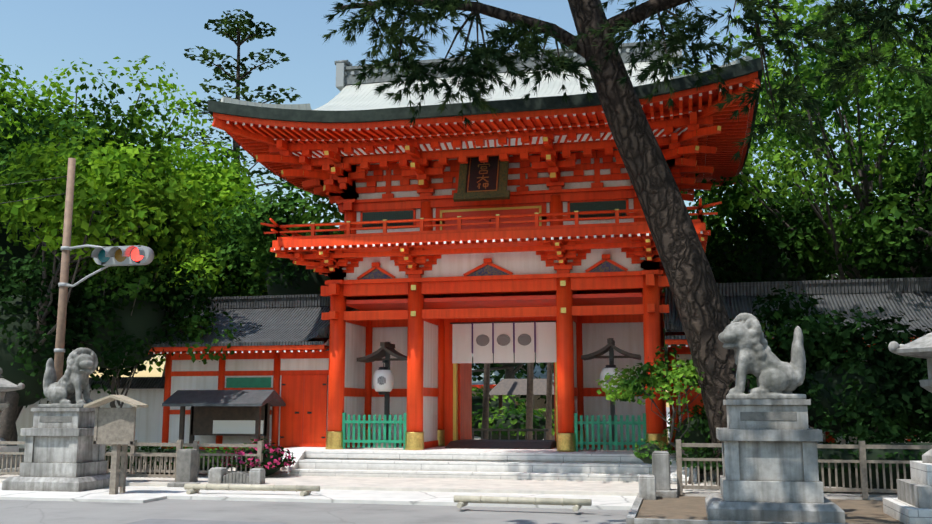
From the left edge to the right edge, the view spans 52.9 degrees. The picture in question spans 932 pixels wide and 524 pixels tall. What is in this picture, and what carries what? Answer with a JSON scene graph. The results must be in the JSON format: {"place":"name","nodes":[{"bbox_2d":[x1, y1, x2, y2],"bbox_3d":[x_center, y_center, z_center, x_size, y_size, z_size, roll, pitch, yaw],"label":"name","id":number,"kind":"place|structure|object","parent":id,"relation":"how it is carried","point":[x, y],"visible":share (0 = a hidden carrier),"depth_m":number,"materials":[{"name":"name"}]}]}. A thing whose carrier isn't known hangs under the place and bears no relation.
{"place":"outdoors","nodes":[
{"label":"outdoors","id":0,"kind":"place"},
{"bbox_2d":[0,483,186,502],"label":"sidewalk","id":1,"kind":"structure","parent":0,"point":[138,494],"depth_m":17.82,"materials":[{"name":"grey concrete"}]},
{"bbox_2d":[2,408,119,491],"bbox_3d":[-8.366,3.903,19.582,1.754,1.694,1.479,-2,-9,13],"label":"pedestal","id":2,"kind":"object","parent":1,"relation":"on","point":[63,452],"visible":0.85,"depth_m":19.14,"materials":[{"name":"stone"}]},
{"bbox_2d":[38,348,97,407],"bbox_3d":[-8.348,2.443,19.818,1.194,1.263,0.630,-2,-9,13],"label":"guardian lion statue","id":3,"kind":"object","parent":2,"relation":"on","point":[68,387],"visible":0.94,"depth_m":19.60,"materials":[{"name":"stone"}]},
{"bbox_2d":[0,158,153,381],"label":"traffic signal","id":4,"kind":"object","parent":1,"relation":"on","point":[106,257],"visible":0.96,"depth_m":20.70,"materials":[{"name":"light grey painted metal"},{"name":"coloured glass lenses"}]},
{"bbox_2d":[83,395,148,493],"bbox_3d":[-6.798,3.571,18.261,1.160,1.950,0.610,-2,-9,13],"label":"wooden signboard","id":5,"kind":"object","parent":1,"relation":"on","point":[115,427],"visible":0.88,"depth_m":18.19,"materials":[{"name":"brown wood"}]},
{"bbox_2d":[0,407,669,523],"bbox_3d":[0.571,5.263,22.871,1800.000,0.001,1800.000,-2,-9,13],"label":"ground","id":6,"kind":"structure","parent":0,"point":[38,512],"depth_m":15.29,"materials":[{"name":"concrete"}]},
{"bbox_2d":[126,519,284,523],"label":"road patches","id":7,"kind":"object","parent":6,"relation":"on","point":[163,521],"visible":1,"depth_m":14.09,"materials":[{"name":"grey asphalt"}]},
{"bbox_2d":[167,489,636,509],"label":"apron paving","id":8,"kind":"structure","parent":6,"relation":"on","point":[609,502],"depth_m":17.36,"materials":[{"name":"white concrete"}]},
{"bbox_2d":[184,484,591,511],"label":"bamboo barriers","id":9,"kind":"object","parent":8,"relation":"on","point":[463,501],"visible":1,"depth_m":15.69,"materials":[{"name":"beige wood"}]},
{"bbox_2d":[167,449,677,499],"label":"stone blocks","id":10,"kind":"structure","parent":8,"relation":"on","point":[655,484],"depth_m":19.58,"materials":[{"name":"stone"}]},
{"bbox_2d":[320,0,931,485],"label":"pine tree","id":11,"kind":"object","parent":6,"relation":"on","point":[596,44],"visible":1,"depth_m":19.37,"materials":[{"name":"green plant"}]},
{"bbox_2d":[626,493,842,523],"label":"kerb","id":12,"kind":"structure","parent":6,"relation":"on","point":[631,518],"depth_m":13.51,"materials":[{"name":"stone"}]},
{"bbox_2d":[636,496,903,523],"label":"earth patch","id":13,"kind":"object","parent":6,"relation":"on","point":[855,511],"visible":0.25,"depth_m":15.05,"materials":[{"name":"brown soil"}]},
{"bbox_2d":[705,399,845,523],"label":"pedestal","id":14,"kind":"object","parent":13,"relation":"on","point":[770,461],"visible":0.98,"depth_m":13.93,"materials":[{"name":"stone"}]},
{"bbox_2d":[718,313,805,399],"bbox_3d":[4.638,1.469,14.705,1.301,1.366,0.686,-2,-9,13],"label":"guardian lion statue","id":15,"kind":"object","parent":14,"relation":"on","point":[741,335],"visible":0.88,"depth_m":14.49,"materials":[{"name":"stone"}]},
{"bbox_2d":[883,332,931,523],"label":"stone lantern","id":16,"kind":"object","parent":13,"relation":"on","point":[911,503],"visible":0.98,"depth_m":13.83,"materials":[{"name":"stone"}]},
{"bbox_2d":[0,417,897,499],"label":"precinct ground","id":17,"kind":"structure","parent":0,"point":[614,488],"depth_m":19.22,"materials":[{"name":"beige stone"}]},
{"bbox_2d":[0,368,24,471],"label":"stone lantern","id":18,"kind":"object","parent":17,"relation":"on","point":[6,386],"visible":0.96,"depth_m":22.78,"materials":[{"name":"stone"}]},
{"bbox_2d":[0,73,135,148],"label":"tree","id":19,"kind":"object","parent":17,"relation":"on","point":[55,96],"visible":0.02,"depth_m":48.97,"materials":[{"name":"green plant"}]},
{"bbox_2d":[0,251,145,445],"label":"dark tree","id":20,"kind":"object","parent":17,"relation":"on","point":[23,365],"visible":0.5,"depth_m":24.52,"materials":[{"name":"green plant"}]},
{"bbox_2d":[0,88,171,302],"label":"tree","id":21,"kind":"object","parent":17,"relation":"on","point":[12,248],"visible":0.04,"depth_m":31.61,"materials":[{"name":"green plant"}]},
{"bbox_2d":[16,377,164,455],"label":"precinct wall","id":22,"kind":"structure","parent":17,"relation":"on","point":[149,391],"depth_m":26.73,"materials":[{"name":"paint"}]},
{"bbox_2d":[0,440,182,481],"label":"wood fence","id":23,"kind":"object","parent":17,"relation":"on","point":[179,444],"visible":0.33,"depth_m":20.36,"materials":[{"name":"wood"}]},
{"bbox_2d":[0,127,216,445],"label":"tree","id":24,"kind":"object","parent":17,"relation":"on","point":[107,203],"visible":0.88,"depth_m":24.10,"materials":[{"name":"green plant"}]},
{"bbox_2d":[0,55,255,301],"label":"camphor tree","id":25,"kind":"object","parent":17,"relation":"on","point":[136,122],"visible":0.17,"depth_m":40.93,"materials":[{"name":"green plant"}]},
{"bbox_2d":[17,237,241,449],"bbox_3d":[-9.473,2.464,25.695,7.371,6.401,4.737,-2,-9,13],"label":"tree","id":26,"kind":"object","parent":17,"relation":"on","point":[140,308],"visible":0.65,"depth_m":24.97,"materials":[{"name":"green plant"}]},
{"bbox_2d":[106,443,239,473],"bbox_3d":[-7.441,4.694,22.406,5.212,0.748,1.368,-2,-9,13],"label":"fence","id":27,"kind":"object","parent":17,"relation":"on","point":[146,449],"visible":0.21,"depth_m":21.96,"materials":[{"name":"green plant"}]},
{"bbox_2d":[106,440,263,473],"bbox_3d":[-6.995,4.559,21.708,4.900,0.840,0.100,-2,-9,13],"label":"wood fence","id":28,"kind":"object","parent":17,"relation":"on","point":[197,445],"visible":0.4,"depth_m":21.46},
{"bbox_2d":[86,137,292,376],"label":"camphor tree","id":29,"kind":"object","parent":17,"relation":"on","point":[208,207],"visible":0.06,"depth_m":41.75,"materials":[{"name":"green plant"}]},
{"bbox_2d":[122,200,300,372],"bbox_3d":[-7.461,2.590,36.613,11.109,9.535,11.041,-2,-9,13],"label":"tree","id":30,"kind":"object","parent":17,"relation":"on","point":[209,264],"visible":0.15,"depth_m":33.05,"materials":[{"name":"green plant"}]},
{"bbox_2d":[162,390,285,468],"bbox_3d":[-6.379,4.395,24.704,2.800,2.030,1.500,-2,-9,13],"label":"notice shelter","id":31,"kind":"object","parent":17,"relation":"on","point":[230,412],"visible":0.75,"depth_m":24.80,"materials":[{"name":"grey wood"}]},
{"bbox_2d":[165,9,333,351],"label":"pine","id":32,"kind":"object","parent":17,"relation":"on","point":[231,29],"visible":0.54,"depth_m":64.32,"materials":[{"name":"green plant"}]},
{"bbox_2d":[150,294,358,449],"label":"wing","id":33,"kind":"structure","parent":17,"relation":"on","point":[282,345],"depth_m":25.59,"materials":[{"name":"wood"}]},
{"bbox_2d":[221,438,295,475],"bbox_3d":[-4.808,4.527,21.677,1.766,0.884,1.247,-2,-9,13],"label":"azalea hedge","id":34,"kind":"object","parent":17,"relation":"on","point":[272,463],"visible":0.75,"depth_m":21.36,"materials":[{"name":"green plant"}]},
{"bbox_2d":[213,177,343,296],"bbox_3d":[-5.224,1.656,32.519,7.698,10.106,7.708,6,-11,-34],"label":"tree","id":35,"kind":"object","parent":17,"relation":"on","point":[283,276],"visible":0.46,"depth_m":31.10,"materials":[{"name":"green plant"}]},
{"bbox_2d":[207,40,762,482],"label":"temple gate","id":36,"kind":"structure","parent":17,"relation":"on","point":[520,229],"depth_m":23.59,"materials":[{"name":"wood"}]},
{"bbox_2d":[472,352,535,404],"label":"tree","id":37,"kind":"object","parent":17,"relation":"on","point":[510,371],"depth_m":49.16,"materials":[{"name":"green plant"}]},
{"bbox_2d":[472,386,539,436],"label":"shrub","id":38,"kind":"object","parent":17,"relation":"on","point":[477,402],"visible":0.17,"depth_m":46.60,"materials":[{"name":"green plant"}]},
{"bbox_2d":[472,353,553,417],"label":"tree","id":39,"kind":"object","parent":17,"relation":"on","point":[538,404],"visible":0.02,"depth_m":68.55,"materials":[{"name":"plant"}]},
{"bbox_2d":[472,406,554,439],"bbox_3d":[2.097,6.771,38.890,5.021,1.562,2.264,-2,-9,13],"label":"shrub","id":40,"kind":"object","parent":17,"relation":"on","point":[514,418],"visible":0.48,"depth_m":38.35,"materials":[{"name":"green plant"}]},
{"bbox_2d":[472,379,554,439],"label":"shrine hall","id":41,"kind":"object","parent":17,"relation":"on","point":[502,387],"visible":0.44,"depth_m":40.57,"materials":[{"name":"grey wood"}]},
{"bbox_2d":[482,362,552,439],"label":"trunks","id":42,"kind":"object","parent":17,"relation":"on","point":[529,402],"visible":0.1,"depth_m":35.69,"materials":[{"name":"brown wood"}]},
{"bbox_2d":[472,350,668,403],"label":"tree","id":43,"kind":"object","parent":17,"relation":"on","point":[519,374],"visible":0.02,"depth_m":63.37,"materials":[{"name":"green plant"}]},
{"bbox_2d":[596,346,704,483],"bbox_3d":[4.283,3.284,19.928,2.990,3.051,2.282,-2,-9,13],"label":"maple tree","id":44,"kind":"object","parent":17,"relation":"on","point":[633,386],"visible":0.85,"depth_m":19.91,"materials":[{"name":"green plant"}]},
{"bbox_2d":[633,439,667,463],"bbox_3d":[3.849,3.957,19.601,0.699,0.524,0.632,4,-10,-27],"label":"shrub","id":45,"kind":"object","parent":17,"relation":"on","point":[644,452],"visible":0.79,"depth_m":19.49,"materials":[{"name":"green plant"}]},
{"bbox_2d":[662,405,714,473],"bbox_3d":[5.156,3.900,20.717,1.492,1.540,1.117,-7,-11,39],"label":"shrub","id":46,"kind":"object","parent":17,"relation":"on","point":[691,435],"visible":0.4,"depth_m":20.50,"materials":[{"name":"green plant"}]},
{"bbox_2d":[662,163,849,350],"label":"tree","id":47,"kind":"object","parent":17,"relation":"on","point":[711,210],"depth_m":50.50,"materials":[{"name":"green plant"}]},
{"bbox_2d":[664,193,858,313],"bbox_3d":[8.903,2.008,28.748,6.654,8.265,6.658,-2,-9,13],"label":"tree","id":48,"kind":"object","parent":17,"relation":"on","point":[760,266],"visible":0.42,"depth_m":27.72,"materials":[{"name":"green plant"}]},
{"bbox_2d":[693,284,863,411],"bbox_3d":[7.074,2.704,20.702,3.706,4.454,3.345,4,-9,-22],"label":"tree","id":49,"kind":"object","parent":17,"relation":"on","point":[775,316],"visible":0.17,"depth_m":20.63,"materials":[{"name":"green plant"}]},
{"bbox_2d":[664,277,931,450],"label":"wing","id":50,"kind":"structure","parent":17,"relation":"on","point":[911,298],"depth_m":23.54,"materials":[{"name":"red painted wood"},{"name":"white plaster"},{"name":"grey roof tile"}]},
{"bbox_2d":[670,427,931,488],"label":"hedge","id":51,"kind":"object","parent":17,"relation":"on","point":[871,454],"visible":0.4,"depth_m":17.32,"materials":[{"name":"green plant"}]},
{"bbox_2d":[676,0,931,279],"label":"tree","id":52,"kind":"object","parent":17,"relation":"on","point":[832,103],"visible":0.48,"depth_m":26.82,"materials":[{"name":"green plant"}]},
{"bbox_2d":[676,439,931,498],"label":"wood fence","id":53,"kind":"object","parent":17,"relation":"on","point":[862,447],"visible":0.58,"depth_m":16.89,"materials":[{"name":"wood"}]},
{"bbox_2d":[690,306,931,443],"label":"bush","id":54,"kind":"object","parent":17,"relation":"on","point":[824,390],"visible":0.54,"depth_m":18.89,"materials":[{"name":"green plant"}]},
{"bbox_2d":[695,82,931,279],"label":"tree","id":55,"kind":"object","parent":17,"relation":"on","point":[796,191],"visible":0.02,"depth_m":37.19,"materials":[{"name":"green plant"}]},
{"bbox_2d":[707,145,931,281],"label":"tree","id":56,"kind":"object","parent":17,"relation":"on","point":[870,265],"visible":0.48,"depth_m":26.37,"materials":[{"name":"green plant"}]},
{"bbox_2d":[842,0,931,262],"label":"tree","id":57,"kind":"object","parent":17,"relation":"on","point":[925,101],"visible":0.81,"depth_m":23.27,"materials":[{"name":"green plant"}]},
{"bbox_2d":[842,358,931,442],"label":"bush","id":58,"kind":"object","parent":17,"relation":"on","point":[924,403],"visible":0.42,"depth_m":18.29,"materials":[{"name":"green plant"}]},
{"bbox_2d":[0,0,931,406],"label":"sky","id":59,"kind":"structure","parent":0,"point":[36,36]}
]}

